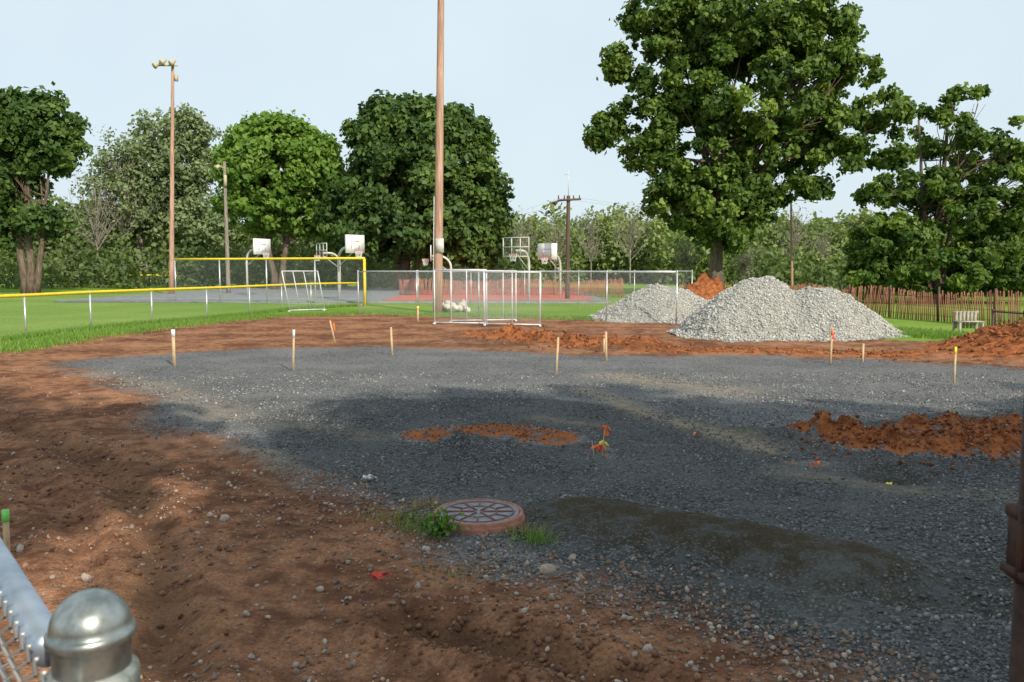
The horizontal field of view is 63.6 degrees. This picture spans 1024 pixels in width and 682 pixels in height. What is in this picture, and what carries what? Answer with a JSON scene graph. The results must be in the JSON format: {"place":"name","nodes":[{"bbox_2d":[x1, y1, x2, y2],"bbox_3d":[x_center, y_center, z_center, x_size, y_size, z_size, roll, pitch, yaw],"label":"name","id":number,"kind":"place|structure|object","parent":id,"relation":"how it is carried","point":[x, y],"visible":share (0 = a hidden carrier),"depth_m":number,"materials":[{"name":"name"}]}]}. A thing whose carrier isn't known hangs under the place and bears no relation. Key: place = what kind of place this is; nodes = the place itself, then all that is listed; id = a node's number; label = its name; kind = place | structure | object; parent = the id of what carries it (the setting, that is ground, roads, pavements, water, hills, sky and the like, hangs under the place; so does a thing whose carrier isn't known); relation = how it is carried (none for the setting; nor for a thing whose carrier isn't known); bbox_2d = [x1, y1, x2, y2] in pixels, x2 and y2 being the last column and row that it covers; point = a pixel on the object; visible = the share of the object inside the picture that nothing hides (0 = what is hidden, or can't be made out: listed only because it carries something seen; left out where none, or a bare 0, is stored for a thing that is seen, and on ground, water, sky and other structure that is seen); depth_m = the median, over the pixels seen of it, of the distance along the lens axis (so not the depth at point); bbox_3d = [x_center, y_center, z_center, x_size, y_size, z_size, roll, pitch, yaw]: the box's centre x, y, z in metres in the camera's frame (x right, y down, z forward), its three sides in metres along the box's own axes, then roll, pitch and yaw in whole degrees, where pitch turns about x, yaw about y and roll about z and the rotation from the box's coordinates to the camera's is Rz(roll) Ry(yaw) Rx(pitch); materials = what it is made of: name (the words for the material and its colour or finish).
{"place":"outdoors","nodes":[
{"label":"outdoors","id":0,"kind":"place"},
{"bbox_2d":[0,271,1023,681],"bbox_3d":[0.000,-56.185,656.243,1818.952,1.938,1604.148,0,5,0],"label":"ground","id":1,"kind":"structure","parent":0,"point":[816,567],"depth_m":7.36,"materials":[{"name":"grey gravel"}]},
{"bbox_2d":[1,509,9,550],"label":"survey stake","id":2,"kind":"object","parent":1,"relation":"on","point":[5,524],"visible":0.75,"depth_m":5.21,"materials":[{"name":"brown wood"}]},
{"bbox_2d":[16,544,23,551],"bbox_3d":[-3.317,1.406,5.571,0.046,0.069,0.054,-2,5,-24],"label":"rock","id":3,"kind":"object","parent":1,"relation":"on","point":[20,547],"visible":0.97,"depth_m":5.56,"materials":[{"name":"beige stone"}]},
{"bbox_2d":[0,537,51,681],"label":"chain link fence","id":4,"kind":"object","parent":1,"relation":"on","point":[26,613],"visible":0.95,"depth_m":0.93,"materials":[{"name":"metal"}]},
{"bbox_2d":[0,81,93,293],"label":"maple tree","id":5,"kind":"object","parent":1,"relation":"on","point":[39,135],"visible":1,"depth_m":60.09,"materials":[{"name":"green plant"}]},
{"bbox_2d":[80,572,92,582],"bbox_3d":[-2.641,1.465,5.113,0.079,0.072,0.072,2,5,23],"label":"rock","id":6,"kind":"object","parent":1,"relation":"on","point":[84,577],"visible":0.94,"depth_m":5.08,"materials":[{"name":"beige stone"}]},
{"bbox_2d":[3,274,176,284],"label":"outfield fence","id":7,"kind":"object","parent":1,"relation":"on","point":[166,275],"visible":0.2,"depth_m":84.73,"materials":[{"name":"metal"}]},
{"bbox_2d":[43,588,140,681],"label":"fence corner post","id":8,"kind":"object","parent":1,"relation":"on","point":[89,634],"visible":1,"depth_m":0.80,"materials":[{"name":"silver metal"}]},
{"bbox_2d":[60,156,132,286],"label":"bare tree","id":9,"kind":"object","parent":1,"relation":"on","point":[96,226],"visible":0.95,"depth_m":84.15,"materials":[{"name":"grey plant"}]},
{"bbox_2d":[70,126,166,285],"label":"young ash tree","id":10,"kind":"object","parent":1,"relation":"on","point":[143,213],"visible":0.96,"depth_m":86.23,"materials":[{"name":"green plant"}]},
{"bbox_2d":[72,102,238,285],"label":"ash tree","id":11,"kind":"object","parent":1,"relation":"on","point":[194,218],"visible":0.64,"depth_m":88.91,"materials":[{"name":"green plant"}]},
{"bbox_2d":[152,59,177,293],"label":"floodlight pole","id":12,"kind":"object","parent":1,"relation":"on","point":[162,62],"visible":0.94,"depth_m":59.09,"materials":[{"name":"brown wood"}]},
{"bbox_2d":[171,329,175,365],"bbox_3d":[-6.618,0.172,16.164,0.066,0.794,0.034,-1,5,-11],"label":"survey stake","id":13,"kind":"object","parent":1,"relation":"on","point":[173,348],"visible":0.82,"depth_m":16.15,"materials":[{"name":"brown wood"}]},
{"bbox_2d":[0,282,356,335],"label":"outfield fence","id":14,"kind":"object","parent":1,"relation":"on","point":[30,295],"visible":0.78,"depth_m":27.63,"materials":[{"name":"metal"}]},
{"bbox_2d":[0,303,373,354],"bbox_3d":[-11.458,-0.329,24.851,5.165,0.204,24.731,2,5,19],"label":"grass verge","id":15,"kind":"object","parent":1,"relation":"on","point":[47,340],"depth_m":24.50,"materials":[{"name":"green plant"}]},
{"bbox_2d":[214,162,230,292],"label":"light pole","id":16,"kind":"object","parent":1,"relation":"on","point":[217,167],"visible":0.85,"depth_m":61.39,"materials":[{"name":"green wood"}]},
{"bbox_2d":[219,514,229,521],"bbox_3d":[-2.187,1.354,6.282,0.079,0.078,0.078,0,5,0],"label":"rock","id":17,"kind":"object","parent":1,"relation":"on","point":[224,517],"visible":0.94,"depth_m":6.26,"materials":[{"name":"grey stone"}]},
{"bbox_2d":[243,610,249,616],"bbox_3d":[-1.450,1.495,4.521,0.037,0.054,0.061,0,5,0],"label":"rock","id":18,"kind":"object","parent":1,"relation":"on","point":[246,613],"visible":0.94,"depth_m":4.50,"materials":[{"name":"grey stone"}]},
{"bbox_2d":[174,257,364,304],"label":"backstop fence","id":19,"kind":"object","parent":1,"relation":"on","point":[303,258],"visible":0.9,"depth_m":44.59,"materials":[{"name":"metal"}]},
{"bbox_2d":[205,107,356,288],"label":"maple tree","id":20,"kind":"object","parent":1,"relation":"on","point":[267,197],"visible":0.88,"depth_m":69.20,"materials":[{"name":"green plant"}]},
{"bbox_2d":[292,330,294,370],"bbox_3d":[-4.082,0.211,15.433,0.075,0.852,0.023,-1,5,-11],"label":"survey stake","id":21,"kind":"object","parent":1,"relation":"on","point":[293,350],"visible":0.82,"depth_m":15.43,"materials":[{"name":"brown wood"}]},
{"bbox_2d":[281,271,326,311],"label":"leaning gate panel","id":22,"kind":"structure","parent":1,"relation":"on","point":[324,309],"depth_m":37.23,"materials":[{"name":"silver metal"}]},
{"bbox_2d":[316,586,323,591],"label":"rock","id":23,"kind":"object","parent":1,"relation":"on","point":[320,589],"visible":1,"depth_m":4.88,"materials":[{"name":"grey stone"}]},
{"bbox_2d":[53,288,610,302],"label":"basketball court","id":24,"kind":"object","parent":1,"relation":"on","point":[394,297],"visible":0.59,"depth_m":52.08,"materials":[{"name":"concrete"}]},
{"bbox_2d":[246,238,270,294],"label":"basketball hoop","id":25,"kind":"object","parent":24,"relation":"on","point":[262,246],"visible":0.84,"depth_m":55.82,"materials":[{"name":"white paint"}]},
{"bbox_2d":[314,243,340,292],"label":"basketball hoop","id":26,"kind":"object","parent":24,"relation":"on","point":[326,253],"visible":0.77,"depth_m":59.98,"materials":[{"name":"silver metal"}]},
{"bbox_2d":[337,235,364,298],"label":"basketball hoop","id":27,"kind":"object","parent":24,"relation":"on","point":[354,244],"visible":0.81,"depth_m":47.76,"materials":[{"name":"white paint"}]},
{"bbox_2d":[422,245,451,290],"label":"basketball hoop","id":28,"kind":"object","parent":24,"relation":"on","point":[444,257],"visible":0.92,"depth_m":53.78,"materials":[{"name":"white paint"}]},
{"bbox_2d":[503,237,529,299],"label":"basketball hoop","id":29,"kind":"object","parent":24,"relation":"on","point":[520,250],"visible":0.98,"depth_m":45.87,"materials":[{"name":"silver metal"}]},
{"bbox_2d":[538,243,560,296],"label":"basketball hoop","id":30,"kind":"object","parent":24,"relation":"on","point":[547,251],"visible":0.99,"depth_m":51.72,"materials":[{"name":"white paint"}]},
{"bbox_2d":[329,320,335,341],"bbox_3d":[-4.628,-0.217,21.325,0.173,0.658,0.057,0,5,0],"label":"survey stake","id":31,"kind":"object","parent":1,"relation":"on","point":[332,329],"visible":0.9,"depth_m":21.31,"materials":[{"name":"brown wood"}]},
{"bbox_2d":[363,259,365,305],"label":"yellow fence post","id":32,"kind":"object","parent":1,"relation":"on","point":[364,277],"visible":0.88,"depth_m":42.04,"materials":[{"name":"yellow metal"}]},
{"bbox_2d":[0,411,730,681],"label":"dirt crumbs","id":33,"kind":"object","parent":1,"relation":"on","point":[559,667],"visible":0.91,"depth_m":4.43,"materials":[{"name":"brown soil"}]},
{"bbox_2d":[363,474,376,479],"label":"paper litter","id":34,"kind":"object","parent":1,"relation":"on","point":[369,476],"visible":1,"depth_m":7.52,"materials":[{"name":"white paper"}]},
{"bbox_2d":[367,571,396,582],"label":"red ribbon litter","id":35,"kind":"object","parent":1,"relation":"on","point":[375,574],"visible":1,"depth_m":5.05,"materials":[{"name":"red plastic"}]},
{"bbox_2d":[346,503,430,533],"bbox_3d":[-0.906,1.297,6.199,0.665,0.174,0.553,-1,5,-13],"label":"grass tuft","id":36,"kind":"object","parent":1,"relation":"on","point":[396,515],"visible":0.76,"depth_m":6.20,"materials":[{"name":"green plant"}]},
{"bbox_2d":[390,327,392,354],"bbox_3d":[-2.638,0.043,18.116,0.066,0.700,0.020,-1,5,-11],"label":"survey stake","id":37,"kind":"object","parent":1,"relation":"on","point":[391,338],"visible":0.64,"depth_m":18.10,"materials":[{"name":"brown wood"}]},
{"bbox_2d":[381,508,432,522],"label":"weed plant","id":38,"kind":"object","parent":1,"relation":"on","point":[405,513],"visible":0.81,"depth_m":6.23,"materials":[{"name":"green plant"}]},
{"bbox_2d":[384,515,433,538],"bbox_3d":[-0.687,1.328,5.981,0.462,0.136,0.409,0,5,0],"label":"grass tuft","id":39,"kind":"object","parent":1,"relation":"on","point":[412,526],"visible":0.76,"depth_m":5.96,"materials":[{"name":"green plant"}]},
{"bbox_2d":[383,505,439,525],"bbox_3d":[-0.720,1.331,6.090,0.488,0.108,0.322,-3,6,-32],"label":"weed plant","id":40,"kind":"object","parent":1,"relation":"on","point":[406,520],"visible":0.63,"depth_m":6.11,"materials":[{"name":"green plant"}]},
{"bbox_2d":[312,89,514,289],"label":"maple tree","id":41,"kind":"object","parent":1,"relation":"on","point":[386,211],"visible":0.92,"depth_m":65.97,"materials":[{"name":"green plant"}]},
{"bbox_2d":[417,306,418,321],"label":"survey stake","id":42,"kind":"object","parent":1,"relation":"on","point":[417,313],"visible":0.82,"depth_m":29.75,"materials":[{"name":"brown wood"}]},
{"bbox_2d":[396,492,444,512],"bbox_3d":[-0.742,1.290,6.558,0.428,0.163,0.463,-1,5,-13],"label":"grass tuft","id":43,"kind":"object","parent":1,"relation":"on","point":[421,503],"visible":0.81,"depth_m":6.59,"materials":[{"name":"green plant"}]},
{"bbox_2d":[433,0,443,312],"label":"utility pole","id":44,"kind":"object","parent":1,"relation":"on","point":[438,245],"visible":0.88,"depth_m":35.36,"materials":[{"name":"brown wood"}]},
{"bbox_2d":[409,507,469,540],"bbox_3d":[-0.510,1.297,5.912,0.334,0.198,0.387,-4,6,-36],"label":"weed plant","id":45,"kind":"object","parent":1,"relation":"on","point":[440,526],"visible":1,"depth_m":5.87,"materials":[{"name":"green plant"}]},
{"bbox_2d":[406,562,487,584],"bbox_3d":[-0.412,1.435,5.150,0.520,0.088,0.415,0,5,0],"label":"grass tuft","id":46,"kind":"object","parent":1,"relation":"on","point":[460,572],"visible":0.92,"depth_m":5.13,"materials":[{"name":"plant"}]},
{"bbox_2d":[443,299,469,311],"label":"white boulders","id":47,"kind":"object","parent":1,"relation":"on","point":[447,308],"visible":0.58,"depth_m":36.22,"materials":[{"name":"white stone"}]},
{"bbox_2d":[433,269,487,324],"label":"gate panel","id":48,"kind":"structure","parent":1,"relation":"on","point":[470,322],"depth_m":28.37,"materials":[{"name":"silver metal"}]},
{"bbox_2d":[432,499,524,533],"bbox_3d":[-0.252,1.371,6.251,0.704,0.180,0.704,0,5,0],"label":"manhole cover","id":49,"kind":"object","parent":1,"relation":"on","point":[488,515],"visible":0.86,"depth_m":6.15,"materials":[{"name":"metal"}]},
{"bbox_2d":[449,270,516,321],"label":"gate panel","id":50,"kind":"structure","parent":1,"relation":"on","point":[503,282],"depth_m":29.93,"materials":[{"name":"silver metal"}]},
{"bbox_2d":[342,310,649,322],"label":"grass verge","id":51,"kind":"object","parent":1,"relation":"on","point":[517,316],"depth_m":32.90,"materials":[{"name":"green plant"}]},
{"bbox_2d":[0,366,1008,681],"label":"dirt pebbles","id":52,"kind":"object","parent":1,"relation":"on","point":[578,576],"visible":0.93,"depth_m":4.78,"materials":[{"name":"grey stone"}]},
{"bbox_2d":[0,190,1010,284],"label":"distant treeline","id":53,"kind":"object","parent":1,"relation":"on","point":[656,251],"visible":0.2,"depth_m":106.66,"materials":[{"name":"green plant"}]},
{"bbox_2d":[0,230,1023,296],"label":"shrub row","id":54,"kind":"object","parent":1,"relation":"on","point":[122,275],"visible":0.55,"depth_m":79.98,"materials":[{"name":"green plant"}]},
{"bbox_2d":[399,277,624,296],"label":"snow fence","id":55,"kind":"object","parent":1,"relation":"on","point":[589,289],"visible":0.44,"depth_m":56.99,"materials":[{"name":"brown wood"}]},
{"bbox_2d":[483,271,540,326],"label":"gate panel","id":56,"kind":"structure","parent":1,"relation":"on","point":[512,299],"depth_m":27.61,"materials":[{"name":"silver metal"}]},
{"bbox_2d":[478,512,551,538],"bbox_3d":[0.027,1.331,5.946,0.539,0.133,0.323,0,5,0],"label":"grass tuft","id":57,"kind":"object","parent":1,"relation":"on","point":[525,527],"visible":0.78,"depth_m":5.92,"materials":[{"name":"green plant"}]},
{"bbox_2d":[357,270,677,324],"bbox_3d":[-0.242,-1.736,31.651,13.613,1.950,0.696,3,6,27],"label":"chain link fence","id":58,"kind":"object","parent":1,"relation":"on","point":[479,287],"visible":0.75,"depth_m":31.09,"materials":[{"name":"metal"}]},
{"bbox_2d":[493,529,551,540],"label":"weed plant","id":59,"kind":"object","parent":1,"relation":"on","point":[520,534],"visible":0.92,"depth_m":5.78,"materials":[{"name":"green plant"}]},
{"bbox_2d":[519,607,527,613],"bbox_3d":[0.062,1.460,4.484,0.056,0.039,0.046,2,5,25],"label":"rock","id":60,"kind":"object","parent":1,"relation":"on","point":[523,610],"visible":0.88,"depth_m":4.47,"materials":[{"name":"grey stone"}]},
{"bbox_2d":[509,209,545,278],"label":"bare tree","id":61,"kind":"object","parent":1,"relation":"on","point":[533,239],"visible":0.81,"depth_m":97.20,"materials":[{"name":"green plant"}]},
{"bbox_2d":[366,270,692,305],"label":"chain link fence","id":62,"kind":"object","parent":1,"relation":"on","point":[524,291],"visible":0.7,"depth_m":42.83,"materials":[{"name":"metal"}]},
{"bbox_2d":[508,518,562,545],"bbox_3d":[0.179,1.342,5.755,0.370,0.159,0.375,2,5,19],"label":"grass tuft","id":63,"kind":"object","parent":1,"relation":"on","point":[531,538],"visible":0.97,"depth_m":5.75,"materials":[{"name":"green plant"}]},
{"bbox_2d":[539,563,555,573],"bbox_3d":[0.223,1.432,5.164,0.108,0.090,0.060,0,5,0],"label":"rock","id":64,"kind":"object","parent":1,"relation":"on","point":[547,568],"visible":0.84,"depth_m":5.15,"materials":[{"name":"beige stone"}]},
{"bbox_2d":[72,371,1023,681],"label":"gravel stones","id":65,"kind":"object","parent":1,"relation":"on","point":[988,649],"visible":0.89,"depth_m":7.31,"materials":[{"name":"grey gravel"}]},
{"bbox_2d":[534,211,574,284],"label":"bare tree","id":66,"kind":"object","parent":1,"relation":"on","point":[554,228],"visible":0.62,"depth_m":97.23,"materials":[{"name":"green plant"}]},
{"bbox_2d":[555,337,558,374],"bbox_3d":[0.817,0.306,14.960,0.074,0.758,0.017,-1,5,-11],"label":"survey stake","id":67,"kind":"object","parent":1,"relation":"on","point":[557,352],"visible":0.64,"depth_m":14.95,"materials":[{"name":"brown wood"}]},
{"bbox_2d":[553,171,580,298],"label":"utility pole","id":68,"kind":"object","parent":1,"relation":"on","point":[568,200],"visible":0.94,"depth_m":49.55,"materials":[{"name":"brown wood"}]},
{"bbox_2d":[487,198,922,222],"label":"power line","id":69,"kind":"object","parent":68,"relation":"attached to","point":[673,212],"visible":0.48,"depth_m":54.81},
{"bbox_2d":[568,554,575,560],"bbox_3d":[0.394,1.423,5.423,0.052,0.060,0.055,0,5,0],"label":"rock","id":70,"kind":"object","parent":1,"relation":"on","point":[573,556],"visible":0.84,"depth_m":5.41,"materials":[{"name":"beige stone"}]},
{"bbox_2d":[571,207,611,284],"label":"bare tree","id":71,"kind":"object","parent":1,"relation":"on","point":[590,256],"visible":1,"depth_m":97.27,"materials":[{"name":"green plant"}]},
{"bbox_2d":[589,425,611,455],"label":"utility marker flags","id":72,"kind":"object","parent":1,"relation":"on","point":[603,442],"visible":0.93,"depth_m":8.61,"materials":[{"name":"orange plastic"}]},
{"bbox_2d":[603,335,604,351],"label":"survey stake","id":73,"kind":"object","parent":1,"relation":"on","point":[603,343],"visible":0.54,"depth_m":18.82,"materials":[{"name":"brown wood"}]},
{"bbox_2d":[605,332,606,360],"bbox_3d":[1.948,0.151,17.088,0.056,0.692,0.019,-1,5,-11],"label":"survey stake","id":74,"kind":"object","parent":1,"relation":"on","point":[605,346],"visible":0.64,"depth_m":17.07,"materials":[{"name":"brown wood"}]},
{"bbox_2d":[565,209,669,280],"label":"hedgerow","id":75,"kind":"object","parent":1,"relation":"on","point":[579,221],"visible":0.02,"depth_m":126.29,"materials":[{"name":"green plant"}]},
{"bbox_2d":[606,202,655,284],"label":"bare tree","id":76,"kind":"object","parent":1,"relation":"on","point":[632,237],"visible":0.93,"depth_m":97.23,"materials":[{"name":"green plant"}]},
{"bbox_2d":[642,644,652,652],"bbox_3d":[0.660,1.504,4.034,0.055,0.053,0.059,0,5,0],"label":"rock","id":77,"kind":"object","parent":1,"relation":"on","point":[647,648],"visible":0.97,"depth_m":4.01,"materials":[{"name":"grey stone"}]},
{"bbox_2d":[587,283,709,323],"bbox_3d":[5.556,-1.489,31.615,5.161,1.464,6.650,0,5,0],"label":"gravel pile","id":78,"kind":"object","parent":1,"relation":"on","point":[689,302],"visible":0.66,"depth_m":30.21,"materials":[{"name":"stone"}]},
{"bbox_2d":[662,236,707,288],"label":"bare tree","id":79,"kind":"object","parent":1,"relation":"on","point":[685,256],"visible":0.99,"depth_m":69.44,"materials":[{"name":"green plant"}]},
{"bbox_2d":[378,311,1023,475],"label":"soil clods","id":80,"kind":"object","parent":1,"relation":"on","point":[962,422],"visible":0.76,"depth_m":9.51,"materials":[{"name":"brown soil"}]},
{"bbox_2d":[726,244,765,280],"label":"bare tree","id":81,"kind":"object","parent":1,"relation":"on","point":[742,265],"visible":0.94,"depth_m":71.38,"materials":[{"name":"green plant"}]},
{"bbox_2d":[582,0,918,288],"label":"oak tree","id":82,"kind":"object","parent":1,"relation":"on","point":[709,45],"visible":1,"depth_m":55.34,"materials":[{"name":"green plant"}]},
{"bbox_2d":[678,281,847,293],"bbox_3d":[12.878,-2.263,40.635,2.850,1.269,11.336,-3,6,-27],"label":"snow fence","id":83,"kind":"object","parent":1,"relation":"on","point":[812,285],"visible":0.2,"depth_m":39.66,"materials":[{"name":"brown wood"}]},
{"bbox_2d":[666,275,910,342],"bbox_3d":[8.115,-1.005,24.079,6.991,1.812,6.950,0,5,0],"label":"gravel pile","id":84,"kind":"object","parent":1,"relation":"on","point":[765,308],"visible":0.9,"depth_m":22.80,"materials":[{"name":"stone"}]},
{"bbox_2d":[768,202,817,284],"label":"bare tree","id":85,"kind":"object","parent":1,"relation":"on","point":[795,231],"visible":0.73,"depth_m":89.04,"materials":[{"name":"green plant"}]},
{"bbox_2d":[790,200,817,285],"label":"street lamp","id":86,"kind":"object","parent":1,"relation":"on","point":[791,251],"visible":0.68,"depth_m":65.52,"materials":[{"name":"brown wood"}]},
{"bbox_2d":[803,219,844,284],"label":"bare tree","id":87,"kind":"object","parent":1,"relation":"on","point":[822,246],"visible":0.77,"depth_m":94.35,"materials":[{"name":"green plant"}]},
{"bbox_2d":[829,328,834,363],"bbox_3d":[6.436,0.141,16.604,0.103,0.788,0.048,0,5,0],"label":"survey stake","id":88,"kind":"object","parent":1,"relation":"on","point":[831,342],"visible":0.9,"depth_m":16.60,"materials":[{"name":"brown wood"}]},
{"bbox_2d":[862,344,864,361],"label":"survey stake","id":89,"kind":"object","parent":1,"relation":"on","point":[863,352],"visible":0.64,"depth_m":16.84,"materials":[{"name":"brown wood"}]},
{"bbox_2d":[888,325,972,339],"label":"grass verge","id":90,"kind":"object","parent":1,"relation":"on","point":[919,332],"depth_m":23.03,"materials":[{"name":"green plant"}]},
{"bbox_2d":[839,82,1023,302],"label":"oak tree","id":91,"kind":"object","parent":1,"relation":"on","point":[896,261],"visible":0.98,"depth_m":44.39,"materials":[{"name":"green plant"}]},
{"bbox_2d":[848,284,1023,325],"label":"snow fence","id":92,"kind":"object","parent":1,"relation":"on","point":[996,306],"visible":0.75,"depth_m":29.67,"materials":[{"name":"brown wood"}]},
{"bbox_2d":[953,347,956,382],"bbox_3d":[7.378,0.440,13.764,0.037,0.687,0.019,-1,5,-11],"label":"survey stake","id":93,"kind":"object","parent":1,"relation":"on","point":[955,357],"visible":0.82,"depth_m":13.75,"materials":[{"name":"brown wood"}]},
{"bbox_2d":[952,311,984,331],"bbox_3d":[13.236,-0.520,23.963,0.750,0.685,0.380,0,5,0],"label":"park bench","id":94,"kind":"object","parent":1,"relation":"on","point":[956,322],"visible":0.87,"depth_m":24.07,"materials":[{"name":"white wood"}]},
{"bbox_2d":[991,309,1022,325],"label":"chain link fence","id":95,"kind":"object","parent":1,"relation":"on","point":[992,318],"visible":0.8,"depth_m":19.47,"materials":[{"name":"grey metal"}]},
{"bbox_2d":[1000,403,1023,681],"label":"gate post","id":96,"kind":"object","parent":1,"relation":"on","point":[1012,566],"visible":1,"depth_m":1.02,"materials":[{"name":"metal"}]},
{"bbox_2d":[0,0,1023,269],"label":"sky","id":97,"kind":"structure","parent":0,"point":[530,67],"materials":[{"name":"blue"}]}
]}

